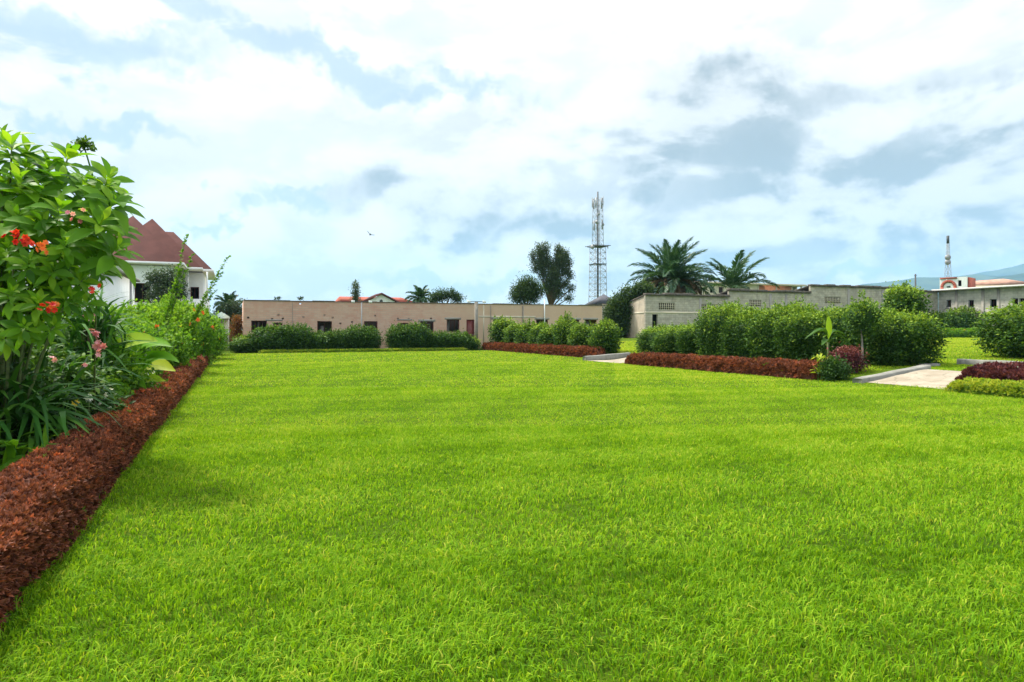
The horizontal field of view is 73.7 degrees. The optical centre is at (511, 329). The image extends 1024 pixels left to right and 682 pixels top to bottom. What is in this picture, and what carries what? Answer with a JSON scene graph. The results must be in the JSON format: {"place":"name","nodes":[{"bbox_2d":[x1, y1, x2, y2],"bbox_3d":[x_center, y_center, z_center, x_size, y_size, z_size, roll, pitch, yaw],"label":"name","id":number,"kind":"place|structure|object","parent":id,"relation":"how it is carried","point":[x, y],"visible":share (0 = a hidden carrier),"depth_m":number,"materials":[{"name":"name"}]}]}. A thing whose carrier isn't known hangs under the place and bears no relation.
{"place":"outdoors","nodes":[
{"label":"outdoors","id":0,"kind":"place"},
{"bbox_2d":[78,216,215,312],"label":"white house","id":1,"kind":"structure","parent":0,"point":[157,247],"depth_m":47.76,"materials":[{"name":"paint"}]},
{"bbox_2d":[0,337,1023,681],"bbox_3d":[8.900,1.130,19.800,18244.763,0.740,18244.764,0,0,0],"label":"ground","id":2,"kind":"structure","parent":0,"point":[590,539],"depth_m":5.06,"materials":[{"name":"green plant"}]},
{"bbox_2d":[1,450,121,618],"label":"flower bed soil","id":3,"kind":"structure","parent":2,"relation":"on","point":[36,580],"depth_m":3.80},
{"bbox_2d":[0,429,60,471],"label":"lily plant","id":4,"kind":"object","parent":3,"relation":"on","point":[21,451],"visible":0.12,"depth_m":6.87,"materials":[{"name":"green plant"}]},
{"bbox_2d":[0,338,68,453],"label":"leafy plant","id":5,"kind":"object","parent":3,"relation":"on","point":[13,365],"visible":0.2,"depth_m":7.67,"materials":[{"name":"green plant"}]},
{"bbox_2d":[0,419,71,470],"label":"lily plant","id":6,"kind":"object","parent":3,"relation":"on","point":[9,457],"visible":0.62,"depth_m":6.58,"materials":[{"name":"green plant"}]},
{"bbox_2d":[0,346,123,452],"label":"strap plant","id":7,"kind":"object","parent":3,"relation":"on","point":[37,415],"visible":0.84,"depth_m":7.26,"materials":[{"name":"green plant"}]},
{"bbox_2d":[14,342,121,415],"bbox_3d":[-6.305,0.807,8.886,2.250,1.563,2.133,0,0,33],"label":"leafy plant","id":8,"kind":"object","parent":3,"relation":"on","point":[54,366],"visible":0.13,"depth_m":8.91,"materials":[{"name":"green plant"}]},
{"bbox_2d":[0,124,145,462],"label":"flowering shrub","id":9,"kind":"object","parent":3,"relation":"on","point":[53,272],"visible":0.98,"depth_m":6.66,"materials":[{"name":"green plant"}]},
{"bbox_2d":[49,299,106,414],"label":"pink flower plant","id":10,"kind":"object","parent":3,"relation":"on","point":[97,345],"visible":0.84,"depth_m":8.16,"materials":[{"name":"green plant"}]},
{"bbox_2d":[26,350,142,426],"bbox_3d":[-5.934,0.875,8.873,1.793,1.391,2.259,0,0,32],"label":"strap plant","id":11,"kind":"object","parent":3,"relation":"on","point":[68,368],"visible":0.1,"depth_m":8.86,"materials":[{"name":"green plant"}]},
{"bbox_2d":[32,290,151,382],"bbox_3d":[-7.711,0.405,11.477,2.894,2.346,2.969,0,0,-16],"label":"leafy plant","id":12,"kind":"object","parent":3,"relation":"on","point":[125,356],"visible":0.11,"depth_m":11.52,"materials":[{"name":"green plant"}]},
{"bbox_2d":[49,372,134,440],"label":"leafy plant","id":13,"kind":"object","parent":3,"relation":"on","point":[105,395],"visible":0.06,"depth_m":8.89,"materials":[{"name":"green plant"}]},
{"bbox_2d":[43,285,165,386],"bbox_3d":[-6.729,0.349,10.903,2.249,2.302,2.735,0,0,22],"label":"strap plant","id":14,"kind":"object","parent":3,"relation":"on","point":[105,325],"visible":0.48,"depth_m":10.84,"materials":[{"name":"green plant"}]},
{"bbox_2d":[0,351,213,632],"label":"hedge","id":15,"kind":"object","parent":3,"relation":"on","point":[50,499],"visible":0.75,"depth_m":5.29,"materials":[{"name":"red plant"}]},
{"bbox_2d":[87,364,136,398],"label":"leafy plant","id":16,"kind":"object","parent":3,"relation":"on","point":[120,391],"visible":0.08,"depth_m":10.51,"materials":[{"name":"green plant"}]},
{"bbox_2d":[64,301,184,378],"bbox_3d":[-8.622,0.483,13.961,3.257,2.188,3.086,0,0,16],"label":"leafy plant","id":17,"kind":"object","parent":3,"relation":"on","point":[130,314],"visible":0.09,"depth_m":14.41,"materials":[{"name":"green plant"}]},
{"bbox_2d":[94,307,169,374],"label":"hibiscus shrub","id":18,"kind":"object","parent":3,"relation":"on","point":[139,324],"visible":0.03,"depth_m":15.49,"materials":[{"name":"green plant"}]},
{"bbox_2d":[112,355,169,393],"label":"leafy plant","id":19,"kind":"object","parent":3,"relation":"on","point":[133,385],"visible":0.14,"depth_m":11.90,"materials":[{"name":"green plant"}]},
{"bbox_2d":[113,330,178,387],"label":"broad leaf plant","id":20,"kind":"object","parent":3,"relation":"on","point":[160,358],"visible":0.23,"depth_m":12.09,"materials":[{"name":"plant"}]},
{"bbox_2d":[122,307,181,364],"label":"hibiscus shrub","id":21,"kind":"object","parent":3,"relation":"on","point":[164,331],"visible":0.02,"depth_m":18.14,"materials":[{"name":"green plant"}]},
{"bbox_2d":[109,298,207,358],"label":"hibiscus shrub","id":22,"kind":"object","parent":3,"relation":"on","point":[140,308],"visible":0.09,"depth_m":22.36,"materials":[{"name":"green plant"}]},
{"bbox_2d":[135,234,197,366],"bbox_3d":[-10.107,-0.521,19.300,2.364,4.294,2.224,0,0,-15],"label":"hibiscus shrub","id":23,"kind":"object","parent":3,"relation":"on","point":[183,359],"visible":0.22,"depth_m":19.13,"materials":[{"name":"green plant"}]},
{"bbox_2d":[141,263,191,304],"bbox_3d":[-18.711,-0.955,37.001,2.472,5.318,2.370,0,0,-31],"label":"tree","id":24,"kind":"object","parent":3,"relation":"on","point":[160,283],"visible":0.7,"depth_m":36.74,"materials":[{"name":"green plant"}]},
{"bbox_2d":[138,288,217,352],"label":"hibiscus shrub","id":25,"kind":"object","parent":3,"relation":"on","point":[186,306],"visible":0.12,"depth_m":27.84,"materials":[{"name":"green plant"}]},
{"bbox_2d":[152,255,230,360],"bbox_3d":[-11.381,-0.422,23.293,3.051,4.139,2.658,0,0,-30],"label":"hibiscus shrub","id":26,"kind":"object","parent":3,"relation":"on","point":[192,318],"visible":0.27,"depth_m":23.03,"materials":[{"name":"green plant"}]},
{"bbox_2d":[179,297,226,357],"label":"hibiscus shrub","id":27,"kind":"object","parent":3,"relation":"on","point":[206,310],"visible":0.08,"depth_m":34.12,"materials":[{"name":"green plant"}]},
{"bbox_2d":[194,314,221,365],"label":"hibiscus shrub","id":28,"kind":"object","parent":3,"relation":"on","point":[212,345],"visible":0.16,"depth_m":28.18,"materials":[{"name":"green plant"}]},
{"bbox_2d":[210,314,226,358],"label":"hibiscus shrub","id":29,"kind":"object","parent":3,"relation":"on","point":[220,351],"visible":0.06,"depth_m":34.71,"materials":[{"name":"green plant"}]},
{"bbox_2d":[216,320,230,354],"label":"hibiscus shrub","id":30,"kind":"object","parent":3,"relation":"on","point":[227,332],"visible":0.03,"depth_m":39.99,"materials":[{"name":"green plant"}]},
{"bbox_2d":[16,269,139,318],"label":"white annexe","id":31,"kind":"structure","parent":2,"relation":"on","point":[125,285],"depth_m":28.48,"materials":[{"name":"paint"}]},
{"bbox_2d":[216,312,229,347],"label":"gabled canopy","id":32,"kind":"object","parent":2,"relation":"on","point":[223,316],"visible":0.27,"depth_m":50.22,"materials":[{"name":"fabric"}]},
{"bbox_2d":[210,295,244,342],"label":"bushy tree","id":33,"kind":"object","parent":2,"relation":"on","point":[233,309],"visible":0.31,"depth_m":55.73,"materials":[{"name":"green plant"}]},
{"bbox_2d":[213,291,241,310],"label":"palm","id":34,"kind":"object","parent":2,"relation":"on","point":[226,297],"visible":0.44,"depth_m":61.60,"materials":[{"name":"green plant"}]},
{"bbox_2d":[228,314,242,343],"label":"rust shrub","id":35,"kind":"object","parent":2,"relation":"on","point":[237,325],"visible":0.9,"depth_m":47.39,"materials":[{"name":"brown plant"}]},
{"bbox_2d":[226,337,263,352],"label":"end hedge","id":36,"kind":"object","parent":2,"relation":"on","point":[239,346],"visible":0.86,"depth_m":43.14,"materials":[{"name":"green plant"}]},
{"bbox_2d":[243,321,297,352],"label":"end hedge","id":37,"kind":"object","parent":2,"relation":"on","point":[266,338],"visible":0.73,"depth_m":43.70,"materials":[{"name":"green plant"}]},
{"bbox_2d":[276,322,316,349],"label":"end hedge","id":38,"kind":"object","parent":2,"relation":"on","point":[298,331],"visible":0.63,"depth_m":44.29,"materials":[{"name":"green plant"}]},
{"bbox_2d":[294,328,336,348],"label":"end hedge","id":39,"kind":"object","parent":2,"relation":"on","point":[321,341],"visible":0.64,"depth_m":44.76,"materials":[{"name":"green plant"}]},
{"bbox_2d":[327,327,354,349],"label":"end hedge","id":40,"kind":"object","parent":2,"relation":"on","point":[341,341],"visible":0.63,"depth_m":45.35,"materials":[{"name":"green plant"}]},
{"bbox_2d":[348,279,361,300],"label":"cypress","id":41,"kind":"object","parent":2,"relation":"on","point":[355,292],"visible":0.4,"depth_m":63.88,"materials":[{"name":"green plant"}]},
{"bbox_2d":[341,323,384,348],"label":"end hedge","id":42,"kind":"object","parent":2,"relation":"on","point":[366,337],"visible":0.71,"depth_m":45.98,"materials":[{"name":"green plant"}]},
{"bbox_2d":[258,347,467,352],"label":"hedge","id":43,"kind":"object","parent":2,"relation":"on","point":[357,350],"visible":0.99,"depth_m":45.06,"materials":[{"name":"green plant"}]},
{"bbox_2d":[335,293,412,301],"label":"gabled house","id":44,"kind":"structure","parent":2,"relation":"on","point":[381,297],"depth_m":89.20,"materials":[{"name":"beige paint"}]},
{"bbox_2d":[382,320,413,348],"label":"end hedge","id":45,"kind":"object","parent":2,"relation":"on","point":[394,339],"visible":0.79,"depth_m":46.87,"materials":[{"name":"green plant"}]},
{"bbox_2d":[400,320,431,348],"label":"end hedge","id":46,"kind":"object","parent":2,"relation":"on","point":[418,334],"visible":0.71,"depth_m":47.30,"materials":[{"name":"green plant"}]},
{"bbox_2d":[405,285,432,301],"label":"palm","id":47,"kind":"object","parent":2,"relation":"on","point":[419,294],"visible":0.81,"depth_m":71.56,"materials":[{"name":"green plant"}]},
{"bbox_2d":[242,300,601,348],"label":"brick building","id":48,"kind":"structure","parent":2,"relation":"on","point":[316,315],"depth_m":50.21,"materials":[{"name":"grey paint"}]},
{"bbox_2d":[466,320,473,341],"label":"door","id":49,"kind":"structure","parent":48,"relation":"in","point":[469,323],"depth_m":52.17,"materials":[{"name":"wood"}]},
{"bbox_2d":[422,329,455,347],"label":"end hedge","id":50,"kind":"object","parent":2,"relation":"on","point":[436,339],"visible":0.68,"depth_m":47.84,"materials":[{"name":"green plant"}]},
{"bbox_2d":[426,286,466,302],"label":"roof line tree","id":51,"kind":"object","parent":2,"relation":"on","point":[441,297],"visible":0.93,"depth_m":69.78,"materials":[{"name":"green plant"}]},
{"bbox_2d":[441,328,477,348],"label":"end hedge","id":52,"kind":"object","parent":2,"relation":"on","point":[461,339],"visible":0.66,"depth_m":48.45,"materials":[{"name":"green plant"}]},
{"bbox_2d":[468,336,482,349],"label":"bush","id":53,"kind":"object","parent":2,"relation":"on","point":[477,346],"visible":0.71,"depth_m":49.45,"materials":[{"name":"green plant"}]},
{"bbox_2d":[467,300,485,337],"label":"lamp post","id":54,"kind":"object","parent":2,"relation":"on","point":[476,317],"visible":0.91,"depth_m":50.50,"materials":[{"name":"metal"}]},
{"bbox_2d":[487,314,516,343],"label":"columnar shrub","id":55,"kind":"object","parent":2,"relation":"on","point":[498,325],"visible":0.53,"depth_m":49.15,"materials":[{"name":"green plant"}]},
{"bbox_2d":[500,320,523,342],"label":"columnar shrub","id":56,"kind":"object","parent":2,"relation":"on","point":[509,336],"visible":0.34,"depth_m":46.89,"materials":[{"name":"green plant"}]},
{"bbox_2d":[513,318,536,343],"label":"columnar shrub","id":57,"kind":"object","parent":2,"relation":"on","point":[522,335],"visible":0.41,"depth_m":44.98,"materials":[{"name":"green plant"}]},
{"bbox_2d":[508,270,548,303],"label":"round tree","id":58,"kind":"object","parent":2,"relation":"on","point":[528,289],"visible":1,"depth_m":69.61,"materials":[{"name":"green plant"}]},
{"bbox_2d":[525,320,551,344],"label":"columnar shrub","id":59,"kind":"object","parent":2,"relation":"on","point":[537,328],"visible":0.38,"depth_m":43.29,"materials":[{"name":"green plant"}]},
{"bbox_2d":[481,341,605,357],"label":"hedge","id":60,"kind":"object","parent":2,"relation":"on","point":[578,351],"visible":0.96,"depth_m":40.19,"materials":[{"name":"red plant"}]},
{"bbox_2d":[533,323,557,344],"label":"columnar shrub","id":61,"kind":"object","parent":2,"relation":"on","point":[546,335],"visible":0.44,"depth_m":41.65,"materials":[{"name":"green plant"}]},
{"bbox_2d":[528,239,575,304],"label":"tall tree","id":62,"kind":"object","parent":2,"relation":"on","point":[554,274],"visible":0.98,"depth_m":73.76,"materials":[{"name":"green plant"}]},
{"bbox_2d":[551,311,576,345],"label":"columnar shrub","id":63,"kind":"object","parent":2,"relation":"on","point":[560,336],"visible":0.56,"depth_m":40.07,"materials":[{"name":"green plant"}]},
{"bbox_2d":[565,320,594,345],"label":"columnar shrub","id":64,"kind":"object","parent":2,"relation":"on","point":[578,334],"visible":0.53,"depth_m":38.08,"materials":[{"name":"green plant"}]},
{"bbox_2d":[584,317,628,353],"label":"columnar shrub","id":65,"kind":"object","parent":2,"relation":"on","point":[605,336],"visible":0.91,"depth_m":35.89,"materials":[{"name":"green plant"}]},
{"bbox_2d":[583,352,630,360],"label":"concrete kerb","id":66,"kind":"structure","parent":2,"relation":"on","point":[608,356],"depth_m":33.19,"materials":[{"name":"concrete"}]},
{"bbox_2d":[602,278,659,337],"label":"mango tree","id":67,"kind":"object","parent":2,"relation":"on","point":[619,308],"visible":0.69,"depth_m":61.39,"materials":[{"name":"green plant"}]},
{"bbox_2d":[633,321,682,352],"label":"hedge shrub","id":68,"kind":"object","parent":2,"relation":"on","point":[644,340],"visible":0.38,"depth_m":33.33,"materials":[{"name":"green plant"}]},
{"bbox_2d":[626,236,717,294],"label":"oil palm","id":69,"kind":"object","parent":2,"relation":"on","point":[669,274],"visible":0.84,"depth_m":65.52,"materials":[{"name":"green plant"}]},
{"bbox_2d":[650,321,696,353],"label":"hedge shrub","id":70,"kind":"object","parent":2,"relation":"on","point":[664,339],"visible":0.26,"depth_m":31.82,"materials":[{"name":"green plant"}]},
{"bbox_2d":[672,320,711,354],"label":"hedge shrub","id":71,"kind":"object","parent":2,"relation":"on","point":[690,343],"visible":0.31,"depth_m":30.46,"materials":[{"name":"green plant"}]},
{"bbox_2d":[624,351,822,379],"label":"hedge","id":72,"kind":"object","parent":2,"relation":"on","point":[780,367],"visible":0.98,"depth_m":23.24,"materials":[{"name":"red plant"}]},
{"bbox_2d":[690,297,758,356],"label":"hedge shrub","id":73,"kind":"object","parent":2,"relation":"on","point":[713,320],"visible":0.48,"depth_m":28.82,"materials":[{"name":"green plant"}]},
{"bbox_2d":[696,250,779,289],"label":"oil palm","id":74,"kind":"object","parent":2,"relation":"on","point":[730,279],"visible":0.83,"depth_m":67.09,"materials":[{"name":"green plant"}]},
{"bbox_2d":[716,302,782,357],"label":"hedge shrub","id":75,"kind":"object","parent":2,"relation":"on","point":[739,331],"visible":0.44,"depth_m":27.55,"materials":[{"name":"green plant"}]},
{"bbox_2d":[741,294,821,358],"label":"hedge shrub","id":76,"kind":"object","parent":2,"relation":"on","point":[764,335],"visible":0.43,"depth_m":26.04,"materials":[{"name":"green plant"}]},
{"bbox_2d":[627,284,938,337],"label":"block building","id":77,"kind":"structure","parent":2,"relation":"on","point":[674,309],"depth_m":62.76,"materials":[{"name":"grey paint"}]},
{"bbox_2d":[766,303,840,360],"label":"hedge shrub","id":78,"kind":"object","parent":2,"relation":"on","point":[796,331],"visible":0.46,"depth_m":24.46,"materials":[{"name":"green plant"}]},
{"bbox_2d":[809,353,829,372],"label":"croton plant","id":79,"kind":"object","parent":2,"relation":"on","point":[820,358],"visible":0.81,"depth_m":19.87,"materials":[{"name":"yellow plant"}]},
{"bbox_2d":[805,316,850,359],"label":"banana plant","id":80,"kind":"object","parent":2,"relation":"on","point":[828,330],"visible":0.91,"depth_m":21.60,"materials":[{"name":"green plant"}]},
{"bbox_2d":[814,352,854,380],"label":"ball shrub","id":81,"kind":"object","parent":2,"relation":"on","point":[835,367],"visible":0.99,"depth_m":19.55,"materials":[{"name":"green plant"}]},
{"bbox_2d":[823,342,871,372],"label":"ball shrub","id":82,"kind":"object","parent":2,"relation":"on","point":[854,358],"visible":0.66,"depth_m":20.33,"materials":[{"name":"purple plant"}]},
{"bbox_2d":[807,298,900,363],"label":"hedge shrub","id":83,"kind":"object","parent":2,"relation":"on","point":[834,316],"visible":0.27,"depth_m":23.27,"materials":[{"name":"green plant"}]},
{"bbox_2d":[837,289,886,366],"bbox_3d":[10.843,-0.029,21.223,1.421,2.433,1.270,0,0,0],"label":"young tree","id":84,"kind":"object","parent":2,"relation":"on","point":[863,318],"visible":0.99,"depth_m":21.03,"materials":[{"name":"leaf"},{"name":"bark"}]},
{"bbox_2d":[852,365,930,382],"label":"concrete kerb","id":85,"kind":"structure","parent":2,"relation":"on","point":[867,378],"depth_m":19.13,"materials":[{"name":"concrete"}]},
{"bbox_2d":[837,303,951,366],"bbox_3d":[12.258,0.188,22.068,2.858,2.169,3.119,0,0,-22],"label":"hedge shrub","id":86,"kind":"object","parent":2,"relation":"on","point":[902,343],"visible":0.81,"depth_m":21.22,"materials":[{"name":"green plant"}]},
{"bbox_2d":[880,280,932,322],"bbox_3d":[21.297,-0.977,36.911,2.629,3.482,2.756,0,0,0],"label":"round tree","id":87,"kind":"object","parent":2,"relation":"on","point":[909,296],"visible":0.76,"depth_m":36.45,"materials":[{"name":"green plant"}]},
{"bbox_2d":[924,309,944,327],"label":"field shrub","id":88,"kind":"object","parent":2,"relation":"on","point":[937,313],"visible":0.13,"depth_m":71.18,"materials":[{"name":"green plant"}]},
{"bbox_2d":[944,236,951,277],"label":"radio mast","id":89,"kind":"object","parent":2,"relation":"on","point":[947,259],"visible":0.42,"depth_m":149.78,"materials":[{"name":"metal"}]},
{"bbox_2d":[929,326,986,337],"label":"flower border","id":90,"kind":"object","parent":2,"relation":"on","point":[962,332],"visible":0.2,"depth_m":60.83,"materials":[{"name":"green plant"}]},
{"bbox_2d":[938,305,983,328],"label":"field shrub","id":91,"kind":"object","parent":2,"relation":"on","point":[958,317],"visible":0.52,"depth_m":69.04,"materials":[{"name":"green plant"}]},
{"bbox_2d":[933,284,1023,327],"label":"stone building","id":92,"kind":"structure","parent":2,"relation":"on","point":[981,299],"depth_m":68.67,"materials":[{"name":"stone"},{"name":"grey plaster"}]},
{"bbox_2d":[943,376,1023,397],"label":"hedge","id":93,"kind":"object","parent":2,"relation":"on","point":[998,387],"visible":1,"depth_m":15.48,"materials":[{"name":"green plant"}]},
{"bbox_2d":[954,360,1023,381],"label":"hedge","id":94,"kind":"object","parent":2,"relation":"on","point":[1001,371],"visible":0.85,"depth_m":16.09,"materials":[{"name":"purple plant"}]},
{"bbox_2d":[957,359,1020,366],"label":"concrete kerb","id":95,"kind":"structure","parent":2,"relation":"on","point":[967,361],"depth_m":21.07,"materials":[{"name":"concrete"}]},
{"bbox_2d":[968,298,1023,357],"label":"hedge shrub","id":96,"kind":"object","parent":2,"relation":"on","point":[1004,335],"visible":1,"depth_m":23.57,"materials":[{"name":"green plant"}]},
{"bbox_2d":[0,0,1023,317],"label":"sky","id":97,"kind":"structure","parent":0,"point":[838,142],"materials":[{"name":"blue"}]},
{"bbox_2d":[585,192,610,301],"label":"telecom tower","id":98,"kind":"structure","parent":0,"point":[596,205],"depth_m":117.89,"materials":[{"name":"metal"}]},
{"bbox_2d":[585,294,611,321],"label":"slate roof house","id":99,"kind":"structure","parent":0,"point":[601,300],"depth_m":92.33,"materials":[{"name":"grey paint"}]},
{"bbox_2d":[588,358,625,362],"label":"path","id":100,"kind":"structure","parent":0,"point":[621,360],"depth_m":32.30,"materials":[{"name":"concrete"}]},
{"bbox_2d":[689,281,806,294],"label":"apartment block","id":101,"kind":"structure","parent":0,"point":[755,286],"depth_m":116.85,"materials":[{"name":"beige paint"}]},
{"bbox_2d":[869,369,960,388],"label":"path","id":102,"kind":"structure","parent":0,"point":[930,378],"depth_m":18.29,"materials":[{"name":"concrete"}]},
{"bbox_2d":[861,274,1000,289],"bbox_3d":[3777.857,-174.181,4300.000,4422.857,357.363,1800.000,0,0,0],"label":"hill","id":103,"kind":"structure","parent":0,"point":[928,283],"depth_m":4203.18,"materials":[{"name":"blue"}]},
{"bbox_2d":[940,277,975,288],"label":"arched tower","id":104,"kind":"structure","parent":0,"point":[955,282],"depth_m":126.39,"materials":[{"name":"white paint"}]},
{"bbox_2d":[976,264,1023,275],"bbox_3d":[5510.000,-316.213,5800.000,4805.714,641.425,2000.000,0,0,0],"label":"mountain","id":105,"kind":"structure","parent":0,"point":[1017,269],"depth_m":5684.65,"materials":[{"name":"blue"}]},
{"bbox_2d":[976,279,1023,286],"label":"red roofed hall","id":106,"kind":"structure","parent":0,"point":[993,282],"depth_m":140.19,"materials":[{"name":"beige paint"}]},
{"bbox_2d":[990,273,1023,280],"bbox_3d":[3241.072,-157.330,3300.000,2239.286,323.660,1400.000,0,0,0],"label":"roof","id":107,"kind":"structure","parent":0,"point":[1018,277],"depth_m":3245.38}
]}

